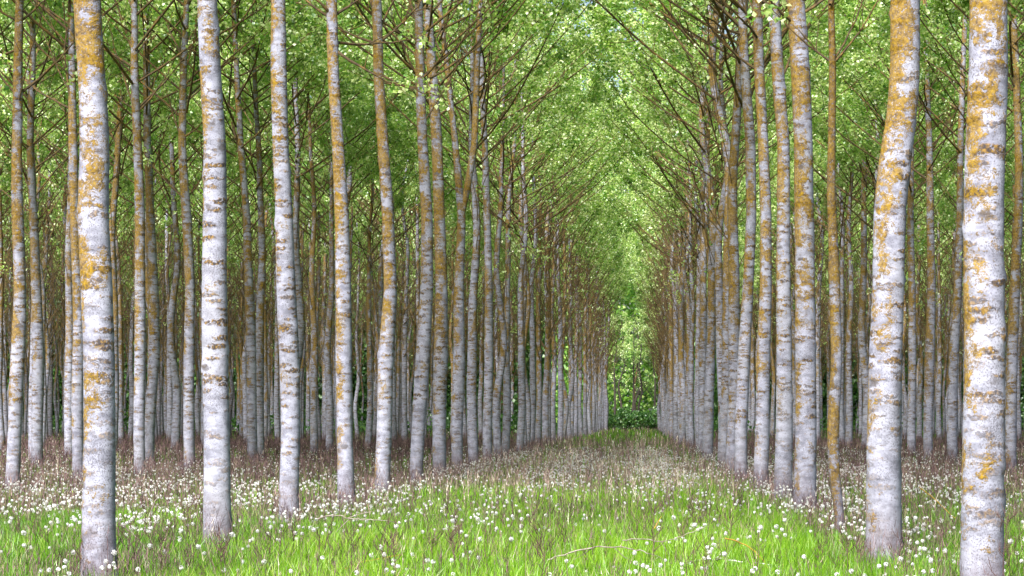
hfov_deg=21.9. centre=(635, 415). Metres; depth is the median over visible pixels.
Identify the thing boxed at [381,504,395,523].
dead stalk
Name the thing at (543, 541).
dead stalk
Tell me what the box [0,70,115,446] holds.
poplar tree
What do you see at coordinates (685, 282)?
poplar tree
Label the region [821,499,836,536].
dead stalk
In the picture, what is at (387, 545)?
dead stalk
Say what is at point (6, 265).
poplar tree
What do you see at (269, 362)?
poplar tree
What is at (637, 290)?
poplar tree
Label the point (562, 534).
dead stalk
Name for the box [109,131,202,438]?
poplar tree
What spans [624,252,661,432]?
poplar tree
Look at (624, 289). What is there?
poplar tree
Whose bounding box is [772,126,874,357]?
poplar tree
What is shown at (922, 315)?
poplar tree
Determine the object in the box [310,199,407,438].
poplar tree
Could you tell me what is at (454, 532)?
dead stalk
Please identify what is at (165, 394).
poplar tree
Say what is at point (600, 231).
poplar tree
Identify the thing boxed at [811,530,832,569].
dead stalk
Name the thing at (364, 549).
dead stalk
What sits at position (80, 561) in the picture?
dead stalk
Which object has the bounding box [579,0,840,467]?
poplar tree
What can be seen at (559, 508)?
dead stalk
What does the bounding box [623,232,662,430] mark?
poplar tree
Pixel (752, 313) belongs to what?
poplar tree
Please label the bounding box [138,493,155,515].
dead stalk
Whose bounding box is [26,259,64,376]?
poplar tree
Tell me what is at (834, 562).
dead stalk
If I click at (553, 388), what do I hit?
poplar tree
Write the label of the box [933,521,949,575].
dead stalk
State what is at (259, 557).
dead stalk
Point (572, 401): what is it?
poplar tree
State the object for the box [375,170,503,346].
poplar tree
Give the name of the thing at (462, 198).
poplar tree
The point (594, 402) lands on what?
poplar tree
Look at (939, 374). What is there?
poplar tree
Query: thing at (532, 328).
poplar tree
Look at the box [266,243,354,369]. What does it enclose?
poplar tree
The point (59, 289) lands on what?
poplar tree
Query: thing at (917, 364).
poplar tree
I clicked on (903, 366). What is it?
poplar tree
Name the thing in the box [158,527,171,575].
dead stalk
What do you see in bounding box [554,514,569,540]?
dead stalk
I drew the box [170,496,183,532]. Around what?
dead stalk
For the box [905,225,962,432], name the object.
poplar tree
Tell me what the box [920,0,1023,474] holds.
poplar tree
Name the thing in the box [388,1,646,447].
poplar tree
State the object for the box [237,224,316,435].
poplar tree
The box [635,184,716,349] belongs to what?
poplar tree
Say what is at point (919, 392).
poplar tree
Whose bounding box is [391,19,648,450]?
poplar tree
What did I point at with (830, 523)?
dead stalk
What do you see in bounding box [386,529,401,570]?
dead stalk
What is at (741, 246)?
poplar tree
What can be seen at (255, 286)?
poplar tree
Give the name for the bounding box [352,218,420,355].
poplar tree
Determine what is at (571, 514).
dead stalk
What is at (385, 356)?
poplar tree
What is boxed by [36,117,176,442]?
poplar tree
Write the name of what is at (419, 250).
poplar tree
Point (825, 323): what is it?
poplar tree
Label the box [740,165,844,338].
poplar tree
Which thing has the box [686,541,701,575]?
dead stalk
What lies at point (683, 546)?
dead stalk
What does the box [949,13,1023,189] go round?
poplar tree
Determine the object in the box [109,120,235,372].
poplar tree
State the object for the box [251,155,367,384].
poplar tree
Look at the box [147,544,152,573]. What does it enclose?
dandelion clock
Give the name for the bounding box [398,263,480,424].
poplar tree
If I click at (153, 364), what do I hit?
poplar tree
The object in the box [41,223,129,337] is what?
poplar tree
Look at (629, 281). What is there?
poplar tree
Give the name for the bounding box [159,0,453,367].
poplar tree
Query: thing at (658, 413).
poplar tree
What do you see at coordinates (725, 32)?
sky
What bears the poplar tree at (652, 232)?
on the ground at (507, 460)
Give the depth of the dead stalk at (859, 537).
26.42 m
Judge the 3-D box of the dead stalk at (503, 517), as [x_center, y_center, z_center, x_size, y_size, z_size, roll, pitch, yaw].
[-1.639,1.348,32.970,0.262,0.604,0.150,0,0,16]
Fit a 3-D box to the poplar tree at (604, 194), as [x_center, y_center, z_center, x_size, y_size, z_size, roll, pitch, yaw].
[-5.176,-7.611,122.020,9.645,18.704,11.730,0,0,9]
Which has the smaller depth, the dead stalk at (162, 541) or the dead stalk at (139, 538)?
the dead stalk at (162, 541)
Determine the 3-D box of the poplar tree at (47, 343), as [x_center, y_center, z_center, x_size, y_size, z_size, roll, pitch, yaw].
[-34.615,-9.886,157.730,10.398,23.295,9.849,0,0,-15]
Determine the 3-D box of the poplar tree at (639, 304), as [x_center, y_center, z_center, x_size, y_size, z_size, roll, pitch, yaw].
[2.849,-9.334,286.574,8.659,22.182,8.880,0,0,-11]
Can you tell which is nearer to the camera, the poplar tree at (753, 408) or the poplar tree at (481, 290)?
the poplar tree at (481, 290)
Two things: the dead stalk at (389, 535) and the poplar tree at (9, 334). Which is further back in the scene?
the poplar tree at (9, 334)
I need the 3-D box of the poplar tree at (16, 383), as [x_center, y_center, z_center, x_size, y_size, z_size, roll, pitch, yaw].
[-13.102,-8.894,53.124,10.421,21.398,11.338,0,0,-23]
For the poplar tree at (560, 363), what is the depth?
164.02 m
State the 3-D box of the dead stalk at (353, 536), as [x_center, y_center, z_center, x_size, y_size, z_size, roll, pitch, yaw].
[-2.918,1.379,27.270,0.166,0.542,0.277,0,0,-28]
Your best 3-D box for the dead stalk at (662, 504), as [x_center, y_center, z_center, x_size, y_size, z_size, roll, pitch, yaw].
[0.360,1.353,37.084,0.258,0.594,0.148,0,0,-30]
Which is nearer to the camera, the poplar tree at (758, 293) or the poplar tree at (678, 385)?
the poplar tree at (678, 385)
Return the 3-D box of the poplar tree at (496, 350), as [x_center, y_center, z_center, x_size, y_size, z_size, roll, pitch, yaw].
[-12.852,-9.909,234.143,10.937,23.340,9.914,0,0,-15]
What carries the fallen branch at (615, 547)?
on the ground at (507, 460)
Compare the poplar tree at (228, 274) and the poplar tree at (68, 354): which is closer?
the poplar tree at (68, 354)
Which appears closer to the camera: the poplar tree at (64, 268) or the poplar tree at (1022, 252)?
the poplar tree at (1022, 252)
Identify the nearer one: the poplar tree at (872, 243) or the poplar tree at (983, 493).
the poplar tree at (983, 493)
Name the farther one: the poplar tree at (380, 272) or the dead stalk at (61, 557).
the poplar tree at (380, 272)
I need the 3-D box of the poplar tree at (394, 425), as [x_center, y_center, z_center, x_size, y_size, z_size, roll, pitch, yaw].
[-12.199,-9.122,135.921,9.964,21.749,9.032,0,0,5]
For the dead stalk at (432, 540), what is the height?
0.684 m
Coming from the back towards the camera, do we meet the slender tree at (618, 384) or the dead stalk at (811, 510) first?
the slender tree at (618, 384)
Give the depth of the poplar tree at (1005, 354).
237.51 m
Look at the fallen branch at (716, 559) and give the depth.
26.59 m
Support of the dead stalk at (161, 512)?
on the ground at (507, 460)
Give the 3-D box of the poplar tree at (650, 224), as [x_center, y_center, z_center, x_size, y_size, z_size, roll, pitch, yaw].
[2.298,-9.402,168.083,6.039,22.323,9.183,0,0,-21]
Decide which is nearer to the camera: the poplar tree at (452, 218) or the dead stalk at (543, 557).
the dead stalk at (543, 557)
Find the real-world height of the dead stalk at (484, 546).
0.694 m
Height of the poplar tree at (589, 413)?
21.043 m
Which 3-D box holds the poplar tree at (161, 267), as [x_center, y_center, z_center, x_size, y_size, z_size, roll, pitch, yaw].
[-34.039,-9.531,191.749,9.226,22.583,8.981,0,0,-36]
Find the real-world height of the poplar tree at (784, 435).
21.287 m
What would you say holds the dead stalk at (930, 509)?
on the ground at (507, 460)
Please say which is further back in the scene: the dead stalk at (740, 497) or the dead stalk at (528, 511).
the dead stalk at (740, 497)
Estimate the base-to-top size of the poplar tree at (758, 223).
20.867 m
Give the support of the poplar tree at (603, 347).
on the ground at (507, 460)
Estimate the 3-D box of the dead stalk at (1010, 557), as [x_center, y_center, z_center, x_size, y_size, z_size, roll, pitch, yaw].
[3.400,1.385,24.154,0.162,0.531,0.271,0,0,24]
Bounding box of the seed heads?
[0,445,1023,575]
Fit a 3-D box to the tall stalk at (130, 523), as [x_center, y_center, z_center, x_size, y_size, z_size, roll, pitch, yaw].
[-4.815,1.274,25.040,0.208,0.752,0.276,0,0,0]
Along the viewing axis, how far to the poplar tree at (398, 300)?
220.16 m
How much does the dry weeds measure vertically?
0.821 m
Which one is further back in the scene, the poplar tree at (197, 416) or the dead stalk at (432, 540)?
the poplar tree at (197, 416)
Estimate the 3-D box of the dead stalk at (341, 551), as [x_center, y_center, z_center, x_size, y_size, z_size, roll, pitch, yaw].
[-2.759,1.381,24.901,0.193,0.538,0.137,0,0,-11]
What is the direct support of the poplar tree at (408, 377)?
on the ground at (507, 460)
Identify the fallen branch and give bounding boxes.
[317,510,399,535]
[547,546,670,563]
[622,528,701,554]
[686,554,768,564]
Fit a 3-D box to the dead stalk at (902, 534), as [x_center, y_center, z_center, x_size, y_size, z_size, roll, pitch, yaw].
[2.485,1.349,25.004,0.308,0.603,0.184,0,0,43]
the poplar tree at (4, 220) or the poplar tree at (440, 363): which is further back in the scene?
the poplar tree at (4, 220)
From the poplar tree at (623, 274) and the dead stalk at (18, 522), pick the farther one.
the poplar tree at (623, 274)
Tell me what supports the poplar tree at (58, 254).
on the ground at (507, 460)
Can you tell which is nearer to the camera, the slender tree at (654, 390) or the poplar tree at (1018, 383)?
the poplar tree at (1018, 383)
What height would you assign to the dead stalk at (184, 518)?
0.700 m
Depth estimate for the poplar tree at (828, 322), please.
237.29 m
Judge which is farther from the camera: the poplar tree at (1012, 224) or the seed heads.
the poplar tree at (1012, 224)
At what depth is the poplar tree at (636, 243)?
215.76 m
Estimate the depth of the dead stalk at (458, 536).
29.84 m
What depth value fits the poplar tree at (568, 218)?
149.82 m
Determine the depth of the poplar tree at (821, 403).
251.16 m
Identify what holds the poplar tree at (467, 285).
on the ground at (507, 460)
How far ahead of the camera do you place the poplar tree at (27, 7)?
73.90 m
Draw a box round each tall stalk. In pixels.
[116,517,138,563]
[443,507,463,563]
[523,494,544,555]
[646,499,666,560]
[716,500,742,566]
[987,504,1023,575]
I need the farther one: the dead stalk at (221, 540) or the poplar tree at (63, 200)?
the poplar tree at (63, 200)
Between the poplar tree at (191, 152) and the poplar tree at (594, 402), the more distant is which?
the poplar tree at (594, 402)
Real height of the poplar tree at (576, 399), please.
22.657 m
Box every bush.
[608,409,618,430]
[615,406,634,429]
[627,410,653,429]
[649,406,660,428]
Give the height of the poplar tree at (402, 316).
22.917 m
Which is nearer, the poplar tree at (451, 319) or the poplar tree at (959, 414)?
the poplar tree at (451, 319)
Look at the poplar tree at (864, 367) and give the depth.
118.30 m
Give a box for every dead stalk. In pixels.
[10,487,25,530]
[14,509,26,544]
[28,505,41,548]
[36,521,58,552]
[49,548,61,573]
[54,544,69,572]
[68,551,88,575]
[116,513,122,550]
[121,497,143,532]
[130,532,143,568]
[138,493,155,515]
[138,494,157,534]
[139,503,158,540]
[142,526,154,553]
[147,512,175,556]
[151,504,166,525]
[151,536,171,573]
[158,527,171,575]
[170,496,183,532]
[174,496,197,537]
[180,494,201,535]
[182,546,199,575]
[183,533,199,563]
[192,493,202,528]
[209,530,235,574]
[213,520,229,562]
[214,528,238,568]
[250,540,270,574]
[263,527,276,560]
[266,523,288,560]
[286,509,303,545]
[311,506,334,553]
[312,526,323,558]
[326,536,337,570]
[334,535,349,572]
[345,525,362,555]
[346,537,360,574]
[352,530,371,569]
[372,530,398,561]
[373,519,388,560]
[380,511,401,561]
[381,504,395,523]
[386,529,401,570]
[390,506,408,538]
[400,495,411,513]
[419,503,436,545]
[428,524,443,574]
[444,509,463,564]
[447,489,465,522]
[455,520,462,555]
[460,537,479,574]
[475,518,494,569]
[483,524,497,549]
[486,500,502,531]
[498,502,514,533]
[504,487,519,525]
[523,503,535,520]
[530,511,544,545]
[531,536,542,564]
[535,517,552,556]
[535,539,549,575]
[547,529,559,570]
[549,497,566,525]
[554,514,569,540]
[558,523,573,550]
[563,500,575,530]
[577,544,589,564]
[629,507,646,548]
[656,494,670,521]
[672,516,693,572]
[685,508,695,524]
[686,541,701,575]
[694,492,702,524]
[694,526,715,574]
[704,498,714,529]
[715,502,723,527]
[734,487,743,510]
[744,533,768,574]
[804,496,816,525]
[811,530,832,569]
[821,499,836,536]
[824,510,836,541]
[829,548,843,570]
[833,522,859,571]
[850,528,868,565]
[851,519,869,561]
[884,527,910,570]
[897,549,912,574]
[913,500,930,540]
[923,481,938,519]
[932,520,949,542]
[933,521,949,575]
[936,490,953,519]
[1005,539,1018,575]
[1009,527,1023,542]
[1009,542,1023,575]
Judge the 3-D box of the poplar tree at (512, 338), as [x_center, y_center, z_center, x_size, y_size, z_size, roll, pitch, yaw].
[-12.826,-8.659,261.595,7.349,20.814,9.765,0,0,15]
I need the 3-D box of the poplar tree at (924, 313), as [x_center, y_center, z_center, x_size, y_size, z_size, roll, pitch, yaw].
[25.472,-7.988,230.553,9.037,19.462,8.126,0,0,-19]
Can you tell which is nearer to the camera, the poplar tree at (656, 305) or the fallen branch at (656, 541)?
the fallen branch at (656, 541)
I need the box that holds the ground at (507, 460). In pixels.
[0,430,1023,575]
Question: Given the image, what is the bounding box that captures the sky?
[53,0,1023,417]
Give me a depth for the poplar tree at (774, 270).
188.51 m
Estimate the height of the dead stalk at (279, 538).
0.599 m
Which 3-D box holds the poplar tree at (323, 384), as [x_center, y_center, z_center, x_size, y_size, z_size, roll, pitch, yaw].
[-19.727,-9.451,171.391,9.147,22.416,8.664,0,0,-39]
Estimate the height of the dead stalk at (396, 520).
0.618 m
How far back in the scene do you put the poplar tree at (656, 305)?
202.60 m
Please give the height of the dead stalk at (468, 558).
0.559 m
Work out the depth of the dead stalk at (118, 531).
27.09 m
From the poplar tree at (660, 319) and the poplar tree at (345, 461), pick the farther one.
the poplar tree at (660, 319)
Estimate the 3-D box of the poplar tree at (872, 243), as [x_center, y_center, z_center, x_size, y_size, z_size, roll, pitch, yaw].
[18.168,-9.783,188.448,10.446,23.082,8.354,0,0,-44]
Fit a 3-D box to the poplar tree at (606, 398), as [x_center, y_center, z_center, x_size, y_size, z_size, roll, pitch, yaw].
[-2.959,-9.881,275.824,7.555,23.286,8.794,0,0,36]
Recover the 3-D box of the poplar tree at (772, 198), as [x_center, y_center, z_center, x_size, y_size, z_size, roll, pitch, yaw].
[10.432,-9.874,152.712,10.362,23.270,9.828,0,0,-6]
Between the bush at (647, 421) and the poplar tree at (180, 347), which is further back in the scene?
the bush at (647, 421)
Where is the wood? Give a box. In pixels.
[5,197,1023,429]
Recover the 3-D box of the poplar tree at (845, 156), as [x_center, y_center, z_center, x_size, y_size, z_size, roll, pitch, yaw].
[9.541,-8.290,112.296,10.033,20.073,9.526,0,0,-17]
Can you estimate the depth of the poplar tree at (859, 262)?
194.70 m
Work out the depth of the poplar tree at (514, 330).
255.05 m
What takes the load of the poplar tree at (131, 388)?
on the ground at (507, 460)
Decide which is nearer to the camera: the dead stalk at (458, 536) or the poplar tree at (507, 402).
the dead stalk at (458, 536)
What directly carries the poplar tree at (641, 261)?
on the ground at (507, 460)
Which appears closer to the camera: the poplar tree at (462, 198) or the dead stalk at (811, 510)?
the dead stalk at (811, 510)
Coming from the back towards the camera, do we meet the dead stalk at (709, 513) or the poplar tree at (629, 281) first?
the poplar tree at (629, 281)
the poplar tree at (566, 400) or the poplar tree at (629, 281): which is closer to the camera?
the poplar tree at (566, 400)
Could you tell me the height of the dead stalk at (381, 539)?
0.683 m
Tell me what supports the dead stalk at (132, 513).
on the ground at (507, 460)
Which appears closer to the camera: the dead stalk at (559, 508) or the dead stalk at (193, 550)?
the dead stalk at (193, 550)
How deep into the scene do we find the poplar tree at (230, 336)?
178.24 m
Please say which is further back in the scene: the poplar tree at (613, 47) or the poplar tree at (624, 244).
the poplar tree at (624, 244)
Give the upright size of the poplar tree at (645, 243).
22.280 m
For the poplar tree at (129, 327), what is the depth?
227.06 m
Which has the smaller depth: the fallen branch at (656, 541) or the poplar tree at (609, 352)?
the fallen branch at (656, 541)
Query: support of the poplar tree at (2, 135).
on the ground at (507, 460)
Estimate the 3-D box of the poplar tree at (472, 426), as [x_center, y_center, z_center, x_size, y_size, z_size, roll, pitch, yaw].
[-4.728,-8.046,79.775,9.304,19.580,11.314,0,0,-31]
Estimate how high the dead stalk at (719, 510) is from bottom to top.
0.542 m
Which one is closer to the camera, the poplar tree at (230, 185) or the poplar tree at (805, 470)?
the poplar tree at (805, 470)
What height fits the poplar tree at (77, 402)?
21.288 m
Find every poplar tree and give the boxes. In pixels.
[0,0,35,44]
[0,0,119,493]
[0,0,155,462]
[0,0,164,469]
[0,1,200,456]
[0,13,224,448]
[0,24,24,107]
[0,32,64,270]
[0,49,17,90]
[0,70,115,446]
[0,74,78,449]
[0,105,25,162]
[1,0,121,477]
[1,114,67,339]
[1,119,112,437]
[1,139,56,326]
[2,83,124,338]
[2,177,62,436]
[2,187,61,383]
[3,22,251,446]
[4,210,53,404]
[4,228,41,347]
[4,230,64,431]
[5,200,64,435]
[8,206,64,370]
[8,214,64,366]
[11,0,312,466]
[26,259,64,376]
[27,114,127,417]
[36,0,250,473]
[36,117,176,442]
[36,152,155,334]
[41,78,200,286]
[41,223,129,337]
[54,234,132,333]
[55,170,169,347]
[62,0,325,473]
[73,0,118,575]
[102,0,368,461]
[108,5,270,448]
[109,59,319,325]
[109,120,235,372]
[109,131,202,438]
[109,206,163,437]
[111,16,293,444]
[121,200,195,350]
[121,214,201,432]
[122,251,134,433]
[123,272,181,374]
[124,271,196,375]
[130,162,256,363]
[138,0,390,457]
[145,179,257,351]
[157,201,238,369]
[158,224,235,434]
[158,274,201,395]
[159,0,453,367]
[167,133,309,442]
[178,190,275,366]
[191,10,414,455]
[192,90,329,439]
[196,204,310,439]
[196,229,238,325]
[196,238,255,367]
[197,0,233,553]
[224,17,430,453]
[227,132,368,440]
[227,193,274,341]
[228,146,326,439]
[228,240,273,430]
[229,206,308,436]
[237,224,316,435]
[244,0,466,445]
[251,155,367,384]
[264,129,379,437]
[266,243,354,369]
[266,293,274,431]
[270,0,300,521]
[274,245,357,435]
[290,0,441,507]
[290,56,453,449]
[292,179,381,435]
[292,199,415,438]
[293,16,469,339]
[303,233,363,357]
[304,244,365,430]
[305,251,366,376]
[305,257,365,432]
[306,0,571,473]
[307,0,449,496]
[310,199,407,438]
[314,0,504,476]
[316,88,471,351]
[318,129,463,438]
[319,0,595,467]
[321,202,415,426]
[321,258,372,345]
[327,106,489,446]
[340,0,519,484]
[342,0,644,462]
[351,213,415,411]
[351,224,434,380]
[352,142,490,439]
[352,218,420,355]
[364,242,447,368]
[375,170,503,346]
[383,0,620,456]
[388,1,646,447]
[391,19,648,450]
[394,195,504,432]
[396,177,497,354]
[396,266,434,430]
[397,261,451,355]
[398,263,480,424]
[398,269,450,423]
[400,0,668,456]
[411,207,519,370]
[419,209,514,373]
[420,197,518,436]
[427,56,615,448]
[432,188,515,350]
[447,32,645,445]
[448,208,530,435]
[448,227,543,364]
[450,227,544,374]
[465,225,542,428]
[465,234,550,417]
[479,255,551,425]
[488,95,595,445]
[493,245,543,432]
[494,126,617,440]
[494,220,551,377]
[494,286,544,423]
[503,242,543,425]
[505,66,612,443]
[505,157,621,439]
[517,107,613,442]
[518,163,624,437]
[528,175,628,437]
[528,189,627,437]
[542,173,626,436]
[550,225,629,432]
[552,0,861,457]
[552,175,624,438]
[552,195,633,434]
[553,0,827,451]
[562,242,625,431]
[563,263,638,430]
[566,209,629,434]
[574,253,633,431]
[576,0,889,435]
[578,242,635,430]
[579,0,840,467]
[580,0,853,454]
[580,218,631,432]
[582,97,793,443]
[582,233,636,431]
[583,66,818,442]
[585,2,826,310]
[591,258,625,430]
[593,225,631,429]
[599,278,628,417]
[603,71,776,447]
[612,51,731,442]
[616,185,695,436]
[618,167,696,373]
[620,102,726,436]
[621,190,688,435]
[623,221,666,434]
[623,231,673,385]
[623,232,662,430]
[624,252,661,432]
[625,95,695,351]
[625,232,666,434]
[626,189,695,432]
[626,231,696,434]
[626,253,665,413]
[627,184,717,378]
[627,274,661,429]
[629,272,688,422]
[630,232,660,428]
[631,0,836,473]
[631,262,662,384]
[634,76,700,440]
[634,109,741,415]
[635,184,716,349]
[667,0,838,481]
[681,0,785,488]
[707,243,775,368]
[708,189,773,430]
[722,239,792,432]
[722,245,793,369]
[722,251,793,380]
[731,1,965,449]
[737,148,871,343]
[737,160,847,437]
[737,198,827,364]
[738,177,775,366]
[738,185,856,351]
[738,188,827,435]
[738,225,818,433]
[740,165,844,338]
[744,0,883,532]
[745,73,871,441]
[752,0,1023,454]
[756,108,875,443]
[756,146,868,338]
[757,97,948,446]
[762,0,815,503]
[769,0,823,513]
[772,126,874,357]
[774,0,968,310]
[782,0,1023,459]
[791,277,857,429]
[792,260,869,367]
[809,0,968,447]
[815,234,871,380]
[815,238,868,374]
[815,256,867,358]
[815,269,855,417]
[815,279,844,379]
[822,229,872,436]
[825,0,1023,465]
[826,171,943,439]
[837,184,935,349]
[838,186,921,351]
[838,203,945,337]
[839,190,872,364]
[853,155,1008,438]
[859,178,953,359]
[863,0,919,570]
[866,261,952,379]
[869,191,951,440]
[874,0,1023,274]
[902,281,924,428]
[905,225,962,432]
[905,263,952,376]
[905,269,952,389]
[906,138,1023,352]
[914,17,1023,439]
[914,94,1023,437]
[914,104,1023,304]
[914,228,1010,395]
[915,233,1008,434]
[916,225,1008,433]
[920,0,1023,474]
[922,223,1023,350]
[946,208,1023,351]
[948,213,1023,374]
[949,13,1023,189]
[959,0,1007,575]
[966,0,1023,70]
[966,25,1023,144]
[1004,120,1023,314]
[1004,211,1023,440]
[1004,219,1023,332]
[1005,257,1023,409]
[1006,72,1023,156]
[1006,271,1023,367]
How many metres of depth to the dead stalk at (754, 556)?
23.77 m
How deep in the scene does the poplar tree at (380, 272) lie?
128.58 m
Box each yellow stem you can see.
[725,538,762,559]
[919,487,954,517]
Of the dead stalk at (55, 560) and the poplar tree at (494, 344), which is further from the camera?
the poplar tree at (494, 344)
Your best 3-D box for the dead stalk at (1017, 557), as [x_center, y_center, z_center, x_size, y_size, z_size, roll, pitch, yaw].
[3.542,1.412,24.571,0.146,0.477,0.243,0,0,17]
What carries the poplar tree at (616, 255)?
on the ground at (507, 460)
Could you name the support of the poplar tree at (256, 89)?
on the ground at (507, 460)
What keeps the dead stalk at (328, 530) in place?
on the ground at (507, 460)
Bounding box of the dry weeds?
[0,426,1023,575]
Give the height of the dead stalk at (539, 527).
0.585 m
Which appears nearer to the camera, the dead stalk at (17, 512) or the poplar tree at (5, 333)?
the dead stalk at (17, 512)
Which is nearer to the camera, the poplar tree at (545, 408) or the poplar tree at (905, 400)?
the poplar tree at (545, 408)
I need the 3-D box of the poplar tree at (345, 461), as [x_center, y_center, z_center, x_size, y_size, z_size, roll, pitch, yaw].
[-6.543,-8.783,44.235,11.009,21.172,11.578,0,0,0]
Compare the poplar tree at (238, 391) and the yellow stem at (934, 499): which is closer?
the yellow stem at (934, 499)
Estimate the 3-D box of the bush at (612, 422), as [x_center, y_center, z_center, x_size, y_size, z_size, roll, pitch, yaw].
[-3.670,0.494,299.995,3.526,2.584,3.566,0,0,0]
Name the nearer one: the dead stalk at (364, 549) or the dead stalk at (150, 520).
the dead stalk at (364, 549)
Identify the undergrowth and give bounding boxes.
[23,406,1023,434]
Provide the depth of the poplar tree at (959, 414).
208.91 m
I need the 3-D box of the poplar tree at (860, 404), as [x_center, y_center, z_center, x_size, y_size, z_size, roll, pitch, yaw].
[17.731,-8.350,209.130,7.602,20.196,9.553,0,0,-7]
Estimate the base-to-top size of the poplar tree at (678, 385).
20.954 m
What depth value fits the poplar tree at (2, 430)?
114.98 m
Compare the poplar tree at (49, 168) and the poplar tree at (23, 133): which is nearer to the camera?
the poplar tree at (23, 133)
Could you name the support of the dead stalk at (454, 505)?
on the ground at (507, 460)
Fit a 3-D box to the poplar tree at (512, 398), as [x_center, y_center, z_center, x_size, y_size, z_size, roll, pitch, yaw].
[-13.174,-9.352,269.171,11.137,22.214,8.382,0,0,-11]
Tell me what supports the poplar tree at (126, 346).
on the ground at (507, 460)
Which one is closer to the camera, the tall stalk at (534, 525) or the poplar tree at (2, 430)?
the tall stalk at (534, 525)
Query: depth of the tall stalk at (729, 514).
26.98 m
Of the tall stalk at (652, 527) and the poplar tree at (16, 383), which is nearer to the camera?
the tall stalk at (652, 527)
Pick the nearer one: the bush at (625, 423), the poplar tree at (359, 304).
the poplar tree at (359, 304)
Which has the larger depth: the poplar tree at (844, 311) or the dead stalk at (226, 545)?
the poplar tree at (844, 311)
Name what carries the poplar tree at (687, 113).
on the ground at (507, 460)
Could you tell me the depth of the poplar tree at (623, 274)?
240.77 m
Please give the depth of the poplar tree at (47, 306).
226.75 m
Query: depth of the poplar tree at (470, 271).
184.95 m
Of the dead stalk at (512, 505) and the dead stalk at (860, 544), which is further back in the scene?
the dead stalk at (512, 505)
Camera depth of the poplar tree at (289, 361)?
37.20 m
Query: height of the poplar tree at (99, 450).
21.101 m
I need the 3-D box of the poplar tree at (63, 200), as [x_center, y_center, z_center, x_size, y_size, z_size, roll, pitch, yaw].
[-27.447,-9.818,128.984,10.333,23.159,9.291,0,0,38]
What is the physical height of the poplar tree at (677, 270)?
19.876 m
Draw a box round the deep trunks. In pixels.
[2,182,1023,441]
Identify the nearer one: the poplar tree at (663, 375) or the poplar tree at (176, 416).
the poplar tree at (176, 416)
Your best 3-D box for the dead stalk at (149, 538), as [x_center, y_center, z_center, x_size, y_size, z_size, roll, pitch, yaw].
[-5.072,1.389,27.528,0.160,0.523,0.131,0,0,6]
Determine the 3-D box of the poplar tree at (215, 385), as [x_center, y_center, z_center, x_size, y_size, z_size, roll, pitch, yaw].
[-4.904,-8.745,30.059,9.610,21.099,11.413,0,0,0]
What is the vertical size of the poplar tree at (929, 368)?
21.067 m
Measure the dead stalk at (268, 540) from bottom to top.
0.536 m
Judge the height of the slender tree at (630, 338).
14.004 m
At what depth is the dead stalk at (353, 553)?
24.42 m
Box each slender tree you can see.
[606,317,631,429]
[607,312,635,413]
[616,311,649,428]
[621,309,651,429]
[622,312,656,428]
[636,312,658,408]
[639,328,660,425]
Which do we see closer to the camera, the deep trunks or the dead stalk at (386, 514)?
the dead stalk at (386, 514)
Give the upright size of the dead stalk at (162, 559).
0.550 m
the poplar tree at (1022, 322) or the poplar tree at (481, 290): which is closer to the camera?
the poplar tree at (1022, 322)
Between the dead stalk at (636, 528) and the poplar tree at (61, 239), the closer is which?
the dead stalk at (636, 528)
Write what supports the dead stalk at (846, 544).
on the ground at (507, 460)
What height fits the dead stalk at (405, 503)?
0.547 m
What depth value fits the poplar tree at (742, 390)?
62.26 m
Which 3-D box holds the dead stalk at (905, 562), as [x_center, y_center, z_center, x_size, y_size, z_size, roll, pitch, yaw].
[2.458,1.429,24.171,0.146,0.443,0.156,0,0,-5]
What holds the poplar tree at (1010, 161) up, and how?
on the ground at (507, 460)
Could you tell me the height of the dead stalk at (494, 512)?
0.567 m
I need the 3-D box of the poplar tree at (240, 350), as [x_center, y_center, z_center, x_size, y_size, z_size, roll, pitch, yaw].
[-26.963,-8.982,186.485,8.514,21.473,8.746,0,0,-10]
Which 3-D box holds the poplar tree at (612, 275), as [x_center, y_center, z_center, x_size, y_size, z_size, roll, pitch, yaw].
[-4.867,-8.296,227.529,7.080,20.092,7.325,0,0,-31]
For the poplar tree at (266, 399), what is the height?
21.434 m
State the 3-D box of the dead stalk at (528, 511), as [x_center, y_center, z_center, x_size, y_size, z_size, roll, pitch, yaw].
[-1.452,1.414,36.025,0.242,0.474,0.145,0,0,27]
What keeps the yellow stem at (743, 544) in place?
on the ground at (507, 460)
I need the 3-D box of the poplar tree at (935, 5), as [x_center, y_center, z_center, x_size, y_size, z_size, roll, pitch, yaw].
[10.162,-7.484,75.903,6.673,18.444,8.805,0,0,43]
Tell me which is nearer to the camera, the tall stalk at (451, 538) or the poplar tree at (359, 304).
the tall stalk at (451, 538)
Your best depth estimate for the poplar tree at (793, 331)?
167.32 m
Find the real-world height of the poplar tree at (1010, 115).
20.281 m
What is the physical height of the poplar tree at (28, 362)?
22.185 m
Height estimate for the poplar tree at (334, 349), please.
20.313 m
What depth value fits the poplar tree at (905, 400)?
174.47 m
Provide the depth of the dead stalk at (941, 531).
28.92 m
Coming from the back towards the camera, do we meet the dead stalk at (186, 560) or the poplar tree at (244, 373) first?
the poplar tree at (244, 373)
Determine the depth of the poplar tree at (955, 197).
140.26 m
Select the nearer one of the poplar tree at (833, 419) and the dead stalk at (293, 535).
the dead stalk at (293, 535)
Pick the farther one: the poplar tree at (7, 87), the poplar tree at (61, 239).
the poplar tree at (61, 239)
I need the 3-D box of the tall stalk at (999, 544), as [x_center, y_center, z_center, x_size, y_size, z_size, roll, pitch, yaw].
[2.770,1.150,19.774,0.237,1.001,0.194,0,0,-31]
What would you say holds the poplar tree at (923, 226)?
on the ground at (507, 460)
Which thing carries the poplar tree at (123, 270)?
on the ground at (507, 460)

